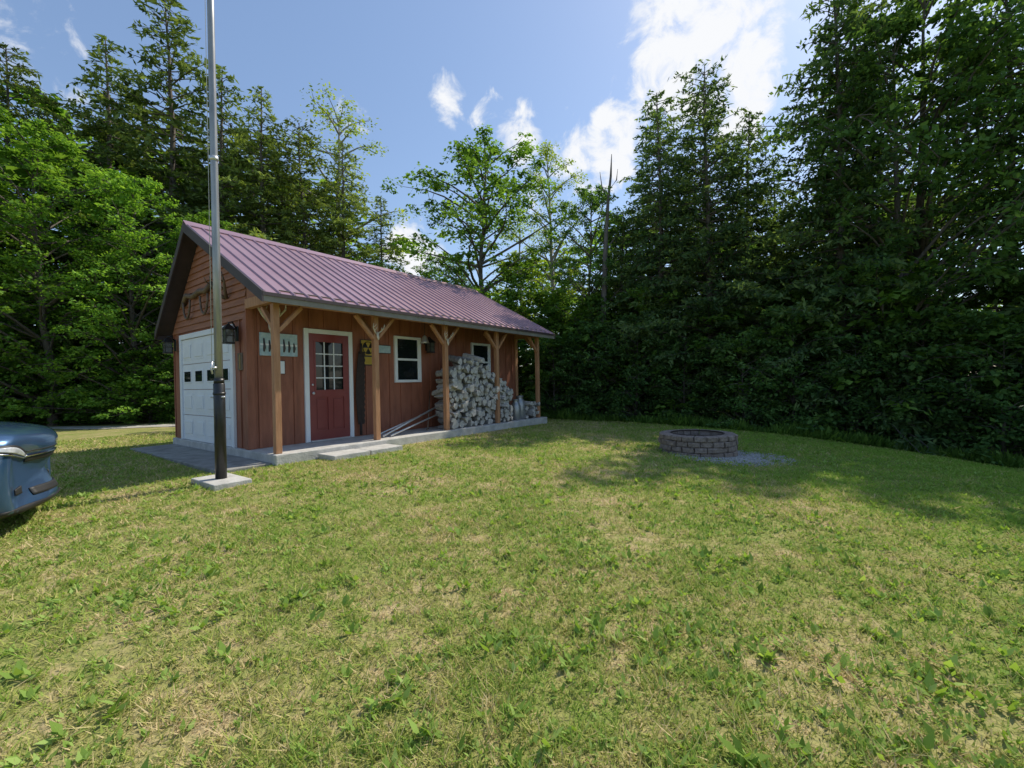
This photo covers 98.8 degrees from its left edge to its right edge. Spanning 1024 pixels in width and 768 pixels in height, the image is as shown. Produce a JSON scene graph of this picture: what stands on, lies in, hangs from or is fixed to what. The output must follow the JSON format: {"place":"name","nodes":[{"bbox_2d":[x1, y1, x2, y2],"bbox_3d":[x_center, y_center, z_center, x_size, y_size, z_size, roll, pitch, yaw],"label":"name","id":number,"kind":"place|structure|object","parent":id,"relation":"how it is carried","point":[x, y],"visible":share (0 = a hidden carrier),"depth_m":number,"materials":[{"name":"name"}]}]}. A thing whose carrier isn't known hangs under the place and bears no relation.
{"place":"outdoors","nodes":[
{"label":"outdoors","id":0,"kind":"place"},
{"bbox_2d":[0,394,1023,767],"bbox_3d":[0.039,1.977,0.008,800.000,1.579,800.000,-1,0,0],"label":"ground","id":1,"kind":"structure","parent":0,"point":[108,640],"depth_m":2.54,"materials":[{"name":"green plant"}]},
{"bbox_2d":[0,421,59,518],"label":"parked car","id":2,"kind":"object","parent":1,"relation":"on","point":[28,481],"visible":1,"depth_m":4.12,"materials":[{"name":"blue paint"}]},
{"bbox_2d":[0,141,97,421],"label":"beech tree","id":3,"kind":"object","parent":1,"relation":"on","point":[48,235],"visible":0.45,"depth_m":15.24,"materials":[{"name":"green plant"}]},
{"bbox_2d":[0,42,118,402],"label":"spruce tree","id":4,"kind":"object","parent":1,"relation":"on","point":[7,103],"visible":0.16,"depth_m":19.52,"materials":[{"name":"green plant"}]},
{"bbox_2d":[0,33,168,422],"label":"spruce tree","id":5,"kind":"object","parent":1,"relation":"on","point":[99,50],"visible":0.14,"depth_m":20.55,"materials":[{"name":"green plant"}]},
{"bbox_2d":[0,103,176,425],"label":"beech tree","id":6,"kind":"object","parent":1,"relation":"on","point":[7,130],"visible":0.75,"depth_m":15.01,"materials":[{"name":"green plant"}]},
{"bbox_2d":[0,167,187,422],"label":"beech tree","id":7,"kind":"object","parent":1,"relation":"on","point":[141,193],"visible":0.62,"depth_m":15.27,"materials":[{"name":"green plant"}]},
{"bbox_2d":[50,424,174,428],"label":"gravel track","id":8,"kind":"structure","parent":1,"relation":"on","point":[104,427],"depth_m":14.35,"materials":[{"name":"grey gravel"}]},
{"bbox_2d":[0,0,232,408],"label":"spruce tree","id":9,"kind":"object","parent":1,"relation":"on","point":[174,34],"visible":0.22,"depth_m":20.20,"materials":[{"name":"green plant"}]},
{"bbox_2d":[77,210,238,417],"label":"beech tree","id":10,"kind":"object","parent":1,"relation":"on","point":[200,220],"visible":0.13,"depth_m":15.91,"materials":[{"name":"green plant"}]},
{"bbox_2d":[130,444,271,472],"bbox_3d":[-5.721,1.349,7.842,4.400,0.175,0.735,-1,0,37],"label":"garage apron","id":11,"kind":"object","parent":1,"relation":"on","point":[200,459],"visible":0.5,"depth_m":7.43,"materials":[{"name":"concrete"}]},
{"bbox_2d":[128,66,276,397],"bbox_3d":[-13.714,-6.343,21.928,8.752,17.728,9.612,-1,0,-21],"label":"spruce tree","id":12,"kind":"object","parent":1,"relation":"on","point":[224,166],"visible":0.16,"depth_m":20.68,"materials":[{"name":"green plant"}]},
{"bbox_2d":[191,0,251,490],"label":"flagpole","id":13,"kind":"object","parent":1,"relation":"on","point":[221,478],"visible":0.94,"depth_m":5.69,"materials":[{"name":"metal"}]},
{"bbox_2d":[170,85,318,357],"bbox_3d":[-11.716,-5.904,20.866,7.588,15.787,8.361,-1,0,-13],"label":"spruce tree","id":14,"kind":"object","parent":1,"relation":"on","point":[256,199],"visible":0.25,"depth_m":20.05,"materials":[{"name":"green plant"}]},
{"bbox_2d":[238,115,360,256],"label":"spruce tree","id":15,"kind":"object","parent":1,"relation":"on","point":[316,200],"visible":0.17,"depth_m":20.79,"materials":[{"name":"green plant"}]},
{"bbox_2d":[305,139,380,263],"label":"spruce tree","id":16,"kind":"object","parent":1,"relation":"on","point":[354,203],"visible":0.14,"depth_m":20.79,"materials":[{"name":"green plant"}]},
{"bbox_2d":[275,82,414,270],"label":"birch tree","id":17,"kind":"object","parent":1,"relation":"on","point":[340,122],"visible":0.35,"depth_m":24.17,"materials":[{"name":"green plant"}]},
{"bbox_2d":[154,220,554,465],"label":"wooden shed","id":18,"kind":"structure","parent":1,"relation":"on","point":[303,407],"depth_m":8.68,"materials":[{"name":"wood"}]},
{"bbox_2d":[161,336,175,353],"bbox_3d":[-7.255,-0.835,9.281,0.190,0.391,0.237,-1,0,37],"label":"wall lantern","id":19,"kind":"object","parent":18,"relation":"attached to","point":[167,345],"depth_m":9.24,"materials":[{"name":"black metal"}]},
{"bbox_2d":[184,372,190,381],"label":"garage window","id":20,"kind":"structure","parent":18,"relation":"in","point":[187,375],"depth_m":8.99,"materials":[{"name":"black glass"}]},
{"bbox_2d":[180,281,212,319],"bbox_3d":[-6.169,-1.599,8.569,1.535,0.599,0.104,-1,0,37],"label":"ox yoke","id":21,"kind":"object","parent":18,"relation":"attached to","point":[197,292],"visible":0.98,"depth_m":8.49,"materials":[{"name":"brown wood"}]},
{"bbox_2d":[195,371,201,381],"bbox_3d":[-6.168,-0.155,8.638,0.344,0.206,0.003,-1,0,37],"label":"garage window","id":22,"kind":"structure","parent":18,"relation":"in","point":[198,374],"depth_m":8.64,"materials":[{"name":"black glass"}]},
{"bbox_2d":[195,369,202,382],"bbox_3d":[-6.163,-0.155,8.644,0.404,0.256,0.012,-1,0,37],"label":"garage window frame","id":23,"kind":"structure","parent":18,"relation":"in","point":[200,369],"depth_m":8.58,"materials":[{"name":"white paint"}]},
{"bbox_2d":[207,370,214,380],"bbox_3d":[-5.682,-0.163,8.278,0.344,0.206,0.003,-1,0,37],"label":"garage window","id":24,"kind":"structure","parent":18,"relation":"in","point":[210,377],"depth_m":8.29,"materials":[{"name":"black glass"}]},
{"bbox_2d":[204,271,227,299],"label":"mounted antlers","id":25,"kind":"object","parent":18,"relation":"attached to","point":[225,296],"visible":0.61,"depth_m":7.67},
{"bbox_2d":[223,368,227,379],"bbox_3d":[-5.197,-0.171,7.919,0.344,0.206,0.003,-1,0,37],"label":"garage window","id":26,"kind":"structure","parent":18,"relation":"in","point":[225,371],"depth_m":7.88,"materials":[{"name":"black glass"}]},
{"bbox_2d":[223,367,229,381],"bbox_3d":[-5.192,-0.172,7.925,0.404,0.256,0.011,-1,0,37],"label":"garage window frame","id":27,"kind":"structure","parent":18,"relation":"in","point":[223,367],"depth_m":7.81,"materials":[{"name":"white paint"}]},
{"bbox_2d":[222,321,238,343],"bbox_3d":[-4.797,-0.877,7.460,0.190,0.391,0.237,-1,0,37],"label":"wall lantern","id":28,"kind":"object","parent":18,"relation":"attached to","point":[228,329],"depth_m":7.42,"materials":[{"name":"black metal"}]},
{"bbox_2d":[237,353,242,369],"bbox_3d":[-4.653,-0.384,7.509,0.200,0.300,0.016,-1,0,36],"label":"thermometer board","id":29,"kind":"object","parent":18,"relation":"attached to","point":[240,360],"visible":1,"depth_m":7.49,"materials":[{"name":"brown wood"}]},
{"bbox_2d":[257,305,286,333],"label":"skull antlers","id":30,"kind":"object","parent":18,"relation":"attached to","point":[280,314],"visible":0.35,"depth_m":7.58},
{"bbox_2d":[259,332,297,356],"bbox_3d":[-4.128,-0.696,7.784,0.043,0.400,0.660,-1,0,36],"label":"picture sign","id":31,"kind":"object","parent":18,"relation":"attached to","point":[288,344],"visible":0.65,"depth_m":7.83,"materials":[{"name":"white paint"}]},
{"bbox_2d":[280,361,284,373],"bbox_3d":[-4.131,-0.295,7.794,0.016,0.244,0.204,-1,0,36],"label":"white sign","id":32,"kind":"object","parent":18,"relation":"attached to","point":[282,367],"visible":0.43,"depth_m":7.83,"materials":[{"name":"paint"}]},
{"bbox_2d":[317,399,326,428],"bbox_3d":[-3.652,0.573,8.438,0.011,0.560,0.192,-1,0,37],"label":"door panel","id":33,"kind":"structure","parent":18,"relation":"in","point":[321,403],"depth_m":8.43,"materials":[{"name":"red paint"}]},
{"bbox_2d":[333,398,342,426],"bbox_3d":[-3.449,0.568,8.712,0.012,0.560,0.192,-1,0,37],"label":"door panel","id":34,"kind":"structure","parent":18,"relation":"in","point":[338,405],"depth_m":8.71,"materials":[{"name":"red paint"}]},
{"bbox_2d":[356,343,364,434],"bbox_3d":[-3.112,0.104,9.075,0.054,1.890,0.242,-1,0,36],"label":"crosscut saw","id":35,"kind":"object","parent":18,"relation":"on","point":[360,388],"visible":1,"depth_m":9.07,"materials":[{"name":"metal"}]},
{"bbox_2d":[360,339,371,364],"bbox_3d":[-3.039,-0.663,9.268,0.015,0.540,0.360,-1,0,36],"label":"fallout shelter sign","id":36,"kind":"object","parent":18,"relation":"attached to","point":[367,347],"visible":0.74,"depth_m":9.25,"materials":[{"name":"yellow metal"}]},
{"bbox_2d":[373,323,384,339],"bbox_3d":[-2.536,-0.994,8.342,0.138,0.309,0.257,-1,0,37],"label":"post ornament","id":37,"kind":"object","parent":18,"relation":"attached to","point":[377,333],"visible":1,"depth_m":8.34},
{"bbox_2d":[379,345,390,353],"bbox_3d":[-2.795,-0.759,9.609,0.016,0.184,0.344,-1,0,36],"label":"license plate sign","id":38,"kind":"object","parent":18,"relation":"attached to","point":[384,349],"visible":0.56,"depth_m":9.62,"materials":[{"name":"metal"}]},
{"bbox_2d":[393,336,397,382],"bbox_3d":[-2.615,-0.559,9.852,0.049,1.050,0.060,-1,0,37],"label":"window trim","id":39,"kind":"structure","parent":18,"relation":"in","point":[394,337],"depth_m":9.83,"materials":[{"name":"white paint"}]},
{"bbox_2d":[397,339,417,379],"bbox_3d":[-2.418,-0.564,10.148,0.008,0.950,0.670,-1,0,37],"label":"window","id":40,"kind":"structure","parent":18,"relation":"in","point":[407,370],"depth_m":10.14,"materials":[{"name":"black glass"}]},
{"bbox_2d":[397,336,418,339],"bbox_3d":[-2.413,-1.058,10.135,0.049,0.059,0.649,-1,0,37],"label":"window trim","id":41,"kind":"structure","parent":18,"relation":"in","point":[398,337],"depth_m":10.13,"materials":[{"name":"white paint"}]},
{"bbox_2d":[397,358,418,360],"bbox_3d":[-2.405,-0.564,10.138,0.023,0.050,0.649,-1,0,37],"label":"window sash rail","id":42,"kind":"structure","parent":18,"relation":"in","point":[403,359],"depth_m":10.11,"materials":[{"name":"white paint"}]},
{"bbox_2d":[398,380,419,381],"bbox_3d":[-2.389,-0.070,10.136,0.061,0.059,0.649,-1,0,37],"label":"window sill","id":43,"kind":"structure","parent":18,"relation":"in","point":[398,380],"depth_m":10.11,"materials":[{"name":"white paint"}]},
{"bbox_2d":[381,407,437,436],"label":"metal pipes","id":44,"kind":"object","parent":18,"relation":"on","point":[407,422],"visible":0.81,"depth_m":9.36,"materials":[{"name":"metal"}]},
{"bbox_2d":[417,340,418,379],"bbox_3d":[-2.223,-0.569,10.389,0.018,0.930,0.030,-1,0,37],"label":"window frame","id":45,"kind":"structure","parent":18,"relation":"in","point":[417,340],"depth_m":10.38,"materials":[{"name":"white paint"}]},
{"bbox_2d":[418,338,421,381],"bbox_3d":[-2.192,-0.569,10.423,0.049,1.050,0.060,-1,0,37],"label":"window trim","id":46,"kind":"structure","parent":18,"relation":"in","point":[420,371],"depth_m":10.40,"materials":[{"name":"white paint"}]},
{"bbox_2d":[420,323,428,344],"bbox_3d":[-2.004,-1.152,10.061,0.219,0.510,0.219,-1,0,0],"label":"hanging bell","id":47,"kind":"object","parent":18,"relation":"hanging from","point":[424,340],"visible":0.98,"depth_m":10.01,"materials":[{"name":"metal"}]},
{"bbox_2d":[426,390,430,429],"bbox_3d":[-1.928,0.592,10.171,0.039,0.898,0.946,-1,0,-5],"label":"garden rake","id":48,"kind":"object","parent":18,"relation":"on","point":[428,409],"visible":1,"depth_m":10.22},
{"bbox_2d":[425,337,435,352],"bbox_3d":[-1.974,-0.945,10.566,0.237,0.391,0.190,-1,0,37],"label":"wall lantern","id":49,"kind":"object","parent":18,"relation":"attached to","point":[430,347],"depth_m":10.52,"materials":[{"name":"black metal"}]},
{"bbox_2d":[444,332,453,344],"bbox_3d":[-1.423,-1.022,9.845,0.138,0.309,0.257,-1,0,37],"label":"post ornament","id":50,"kind":"object","parent":18,"relation":"attached to","point":[447,340],"visible":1,"depth_m":9.84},
{"bbox_2d":[432,353,512,428],"bbox_3d":[-0.873,0.121,11.123,0.667,1.822,2.666,-1,0,38],"label":"firewood stack","id":51,"kind":"object","parent":18,"relation":"on","point":[473,391],"visible":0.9,"depth_m":10.64,"materials":[{"name":"grey wood"}]},
{"bbox_2d":[511,399,520,419],"bbox_3d":[0.104,0.716,12.293,0.285,0.570,0.282,-1,0,0],"label":"metal milk can","id":52,"kind":"object","parent":18,"relation":"on","point":[515,404],"visible":0.88,"depth_m":12.17,"materials":[{"name":"grey metal"}]},
{"bbox_2d":[516,396,525,418],"bbox_3d":[0.221,0.667,12.654,0.330,0.660,0.326,-1,0,0],"label":"metal milk can","id":53,"kind":"object","parent":18,"relation":"on","point":[521,401],"visible":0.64,"depth_m":12.53,"materials":[{"name":"grey metal"}]},
{"bbox_2d":[525,401,539,418],"bbox_3d":[0.467,0.740,12.862,0.574,0.508,0.616,-1,0,35],"label":"firewood stack","id":54,"kind":"object","parent":18,"relation":"on","point":[530,408],"visible":0.63,"depth_m":12.70,"materials":[{"name":"grey wood"}]},
{"bbox_2d":[318,444,402,460],"bbox_3d":[-2.622,1.260,7.714,0.485,0.230,1.380,-1,0,37],"label":"door step","id":55,"kind":"object","parent":1,"relation":"on","point":[353,452],"depth_m":7.51,"materials":[{"name":"concrete"}]},
{"bbox_2d":[356,195,409,272],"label":"spruce tree","id":56,"kind":"object","parent":1,"relation":"on","point":[391,248],"visible":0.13,"depth_m":22.16,"materials":[{"name":"green plant"}]},
{"bbox_2d":[411,254,490,294],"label":"maple tree","id":57,"kind":"object","parent":1,"relation":"on","point":[431,260],"visible":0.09,"depth_m":23.48,"materials":[{"name":"green plant"}]},
{"bbox_2d":[444,261,470,285],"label":"spruce tree","id":58,"kind":"object","parent":1,"relation":"on","point":[466,282],"visible":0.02,"depth_m":21.86,"materials":[{"name":"green plant"}]},
{"bbox_2d":[369,123,576,351],"bbox_3d":[-1.712,-4.496,17.691,8.386,11.491,7.820,-1,0,42],"label":"maple tree","id":59,"kind":"object","parent":1,"relation":"on","point":[481,208],"visible":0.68,"depth_m":17.10,"materials":[{"name":"green plant"}]},
{"bbox_2d":[0,82,1021,416],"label":"background forest","id":60,"kind":"object","parent":1,"relation":"on","point":[14,172],"visible":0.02,"depth_m":23.06,"materials":[{"name":"green plant"}]},
{"bbox_2d":[0,433,1023,767],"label":"lawn weeds","id":61,"kind":"object","parent":1,"relation":"on","point":[596,627],"visible":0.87,"depth_m":2.50,"materials":[{"name":"green plant"}]},
{"bbox_2d":[0,255,1023,466],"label":"undergrowth","id":62,"kind":"object","parent":1,"relation":"on","point":[559,366],"visible":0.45,"depth_m":12.49,"materials":[{"name":"green plant"}]},
{"bbox_2d":[485,209,550,397],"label":"birch tree","id":63,"kind":"object","parent":1,"relation":"on","point":[519,236],"visible":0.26,"depth_m":21.35,"materials":[{"name":"green plant"}]},
{"bbox_2d":[495,139,602,409],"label":"birch tree","id":64,"kind":"object","parent":1,"relation":"on","point":[546,152],"visible":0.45,"depth_m":18.68,"materials":[{"name":"green plant"}]},
{"bbox_2d":[537,183,645,390],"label":"maple tree","id":65,"kind":"object","parent":1,"relation":"on","point":[598,199],"visible":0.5,"depth_m":16.79,"materials":[{"name":"green plant"}]},
{"bbox_2d":[585,154,619,413],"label":"dead tree","id":66,"kind":"object","parent":1,"relation":"on","point":[604,272],"visible":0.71,"depth_m":15.84,"materials":[{"name":"brown wood"}]},
{"bbox_2d":[546,203,681,413],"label":"hemlock tree","id":67,"kind":"object","parent":1,"relation":"on","point":[616,252],"visible":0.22,"depth_m":16.03,"materials":[{"name":"green plant"}]},
{"bbox_2d":[580,89,717,416],"bbox_3d":[5.329,-4.653,17.043,6.491,13.563,7.129,-1,1,29],"label":"hemlock tree","id":68,"kind":"object","parent":1,"relation":"on","point":[641,163],"visible":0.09,"depth_m":16.87,"materials":[{"name":"green plant"}]},
{"bbox_2d":[583,107,729,415],"bbox_3d":[5.062,-4.001,15.572,5.145,11.431,4.668,-1,0,36],"label":"hemlock tree","id":69,"kind":"object","parent":1,"relation":"on","point":[660,235],"visible":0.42,"depth_m":15.12,"materials":[{"name":"green plant"}]},
{"bbox_2d":[658,429,738,457],"bbox_3d":[3.325,1.054,7.879,1.325,0.380,1.330,-1,0,0],"label":"stone fire pit","id":70,"kind":"object","parent":1,"relation":"on","point":[706,443],"visible":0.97,"depth_m":7.38,"materials":[{"name":"grey stone"}]},
{"bbox_2d":[610,54,812,425],"bbox_3d":[6.806,-4.535,14.801,6.757,12.178,6.998,0,1,16],"label":"hemlock tree","id":71,"kind":"object","parent":1,"relation":"on","point":[749,290],"visible":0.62,"depth_m":14.03,"materials":[{"name":"green plant"}]},
{"bbox_2d":[663,80,798,421],"bbox_3d":[7.787,-4.920,17.008,6.310,13.743,6.900,-1,0,-44],"label":"hemlock tree","id":72,"kind":"object","parent":1,"relation":"on","point":[702,154],"visible":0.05,"depth_m":16.95,"materials":[{"name":"green plant"}]},
{"bbox_2d":[686,110,820,419],"bbox_3d":[7.928,-3.683,15.682,5.720,11.747,5.208,1,-1,9],"label":"hemlock tree","id":73,"kind":"object","parent":1,"relation":"on","point":[760,166],"visible":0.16,"depth_m":15.05,"materials":[{"name":"green plant"}]},
{"bbox_2d":[718,153,837,426],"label":"hemlock tree","id":74,"kind":"object","parent":1,"relation":"on","point":[771,181],"visible":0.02,"depth_m":16.13,"materials":[{"name":"green plant"}]},
{"bbox_2d":[535,407,1023,467],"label":"fern fringe","id":75,"kind":"object","parent":1,"relation":"on","point":[854,438],"visible":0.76,"depth_m":11.53,"materials":[{"name":"green plant"}]},
{"bbox_2d":[715,0,975,461],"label":"hemlock tree","id":76,"kind":"object","parent":1,"relation":"on","point":[834,289],"visible":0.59,"depth_m":12.38,"materials":[{"name":"green plant"}]},
{"bbox_2d":[727,0,1023,414],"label":"maple tree","id":77,"kind":"object","parent":1,"relation":"on","point":[969,22],"visible":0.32,"depth_m":10.94,"materials":[{"name":"green plant"}]},
{"bbox_2d":[774,0,995,447],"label":"hemlock tree","id":78,"kind":"object","parent":1,"relation":"on","point":[911,203],"visible":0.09,"depth_m":13.38,"materials":[{"name":"green plant"}]},
{"bbox_2d":[768,0,1023,438],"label":"maple tree","id":79,"kind":"object","parent":1,"relation":"on","point":[871,67],"visible":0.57,"depth_m":11.53,"materials":[{"name":"green plant"}]},
{"bbox_2d":[857,0,1023,451],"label":"hemlock tree","id":80,"kind":"object","parent":1,"relation":"on","point":[967,221],"visible":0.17,"depth_m":11.89,"materials":[{"name":"green plant"}]},
{"bbox_2d":[906,0,1023,369],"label":"maple tree","id":81,"kind":"object","parent":1,"relation":"on","point":[1010,102],"visible":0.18,"depth_m":11.43,"materials":[{"name":"green plant"}]},
{"bbox_2d":[0,0,1023,373],"label":"sky","id":82,"kind":"structure","parent":0,"point":[578,75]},
{"bbox_2d":[668,450,795,466],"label":"gravel","id":83,"kind":"structure","parent":0,"point":[752,457],"depth_m":7.14,"materials":[{"name":"grey gravel"}]}
]}

